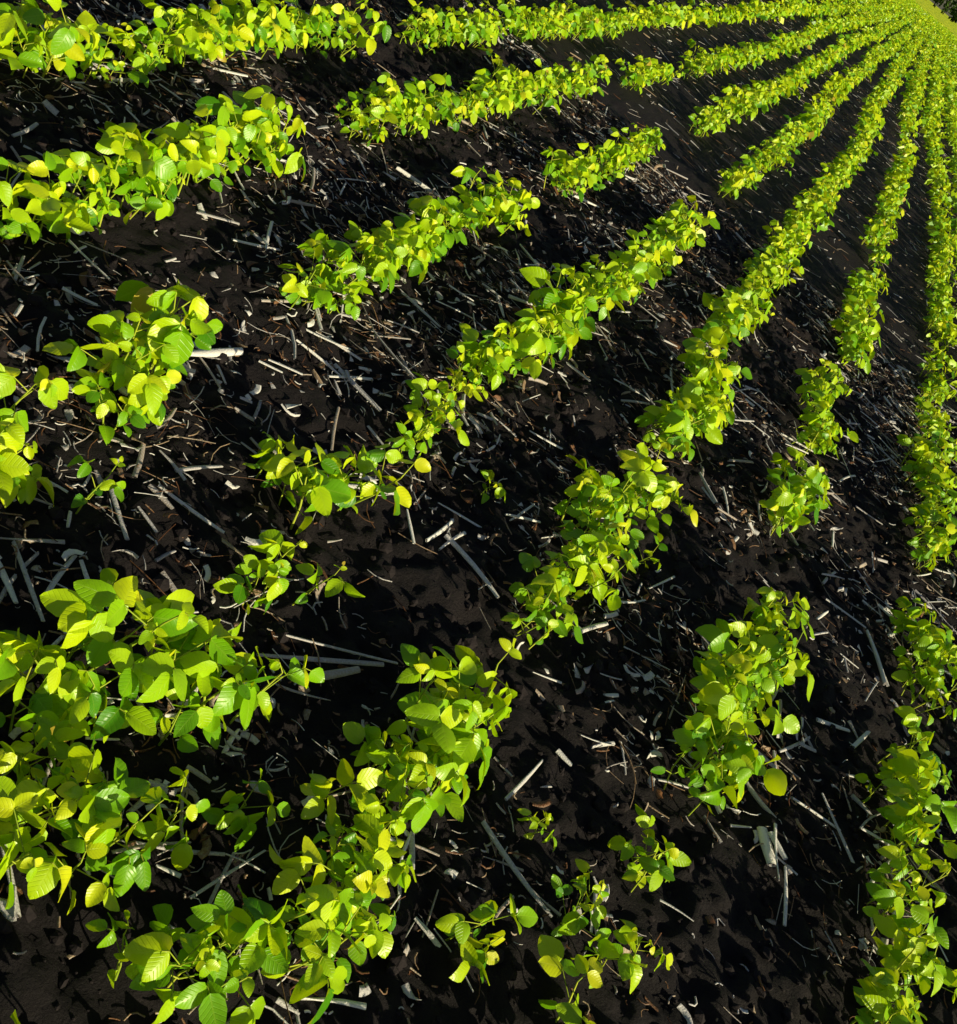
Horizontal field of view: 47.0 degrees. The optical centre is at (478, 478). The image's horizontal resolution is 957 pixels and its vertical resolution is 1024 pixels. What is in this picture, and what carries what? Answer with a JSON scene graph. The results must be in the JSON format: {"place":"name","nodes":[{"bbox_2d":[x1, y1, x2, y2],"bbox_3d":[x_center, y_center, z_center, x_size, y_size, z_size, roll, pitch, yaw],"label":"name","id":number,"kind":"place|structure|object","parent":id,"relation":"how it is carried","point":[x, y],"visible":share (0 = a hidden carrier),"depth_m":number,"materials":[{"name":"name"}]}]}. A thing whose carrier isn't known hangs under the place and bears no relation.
{"place":"outdoors","nodes":[
{"label":"outdoors","id":0,"kind":"place"},
{"bbox_2d":[0,0,956,1023],"bbox_3d":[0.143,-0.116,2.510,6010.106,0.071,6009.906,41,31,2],"label":"soil ground","id":1,"kind":"structure","parent":0,"point":[30,990],"depth_m":2.06,"materials":[{"name":"black soil"}]},
{"bbox_2d":[67,431,667,985],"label":"soybean seedlings","id":2,"kind":"object","parent":1,"relation":"on","point":[127,867],"visible":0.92,"depth_m":1.34,"materials":[{"name":"green plant"}]},
{"bbox_2d":[0,0,920,87],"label":"soybean row","id":3,"kind":"object","parent":1,"relation":"on","point":[56,39],"visible":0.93,"depth_m":3.06,"materials":[{"name":"green plant"}]},
{"bbox_2d":[0,6,924,243],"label":"soybean row","id":4,"kind":"object","parent":1,"relation":"on","point":[158,165],"visible":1,"depth_m":2.50,"materials":[{"name":"green plant"}]},
{"bbox_2d":[0,10,927,507],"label":"soybean row","id":5,"kind":"object","parent":1,"relation":"on","point":[162,342],"visible":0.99,"depth_m":2.30,"materials":[{"name":"green plant"}]},
{"bbox_2d":[0,14,929,914],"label":"soybean row","id":6,"kind":"object","parent":1,"relation":"on","point":[66,698],"visible":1,"depth_m":1.35,"materials":[{"name":"green plant"}]},
{"bbox_2d":[10,15,933,1023],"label":"soybean row","id":7,"kind":"object","parent":1,"relation":"on","point":[444,721],"visible":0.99,"depth_m":1.53,"materials":[{"name":"green plant"}]},
{"bbox_2d":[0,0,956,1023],"bbox_3d":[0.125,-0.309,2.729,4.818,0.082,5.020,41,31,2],"label":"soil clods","id":8,"kind":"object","parent":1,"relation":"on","point":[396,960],"visible":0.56,"depth_m":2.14,"materials":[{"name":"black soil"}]},
{"bbox_2d":[0,0,956,1023],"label":"crop residue","id":9,"kind":"object","parent":1,"relation":"on","point":[762,836],"visible":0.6,"depth_m":2.12,"materials":[{"name":"plant"}]},
{"bbox_2d":[538,19,938,1023],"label":"soybean row","id":10,"kind":"object","parent":1,"relation":"on","point":[728,691],"visible":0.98,"depth_m":2.15,"materials":[{"name":"green plant"}]},
{"bbox_2d":[801,0,917,4],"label":"soybean row","id":11,"kind":"object","parent":1,"relation":"on","point":[893,1],"visible":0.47,"depth_m":32.83,"materials":[{"name":"green plant"}]},
{"bbox_2d":[850,22,956,1023],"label":"soybean row","id":12,"kind":"object","parent":1,"relation":"on","point":[878,994],"visible":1,"depth_m":2.57,"materials":[{"name":"green plant"}]},
{"bbox_2d":[932,0,956,22],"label":"distant tree line","id":13,"kind":"object","parent":1,"relation":"on","point":[953,9],"visible":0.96,"depth_m":481.60,"materials":[{"name":"green plant"}]},
{"bbox_2d":[941,23,956,312],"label":"soybean row","id":14,"kind":"object","parent":1,"relation":"on","point":[950,114],"visible":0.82,"depth_m":16.68,"materials":[{"name":"green plant"}]},
{"bbox_2d":[944,27,956,92],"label":"soybean row","id":15,"kind":"object","parent":1,"relation":"on","point":[953,54],"visible":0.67,"depth_m":40.27,"materials":[{"name":"green plant"}]},
{"bbox_2d":[948,29,956,52],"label":"soybean row","id":16,"kind":"object","parent":1,"relation":"on","point":[953,41],"visible":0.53,"depth_m":68.85,"materials":[{"name":"green plant"}]},
{"bbox_2d":[930,0,956,22],"label":"sky","id":17,"kind":"structure","parent":0,"point":[941,7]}
]}

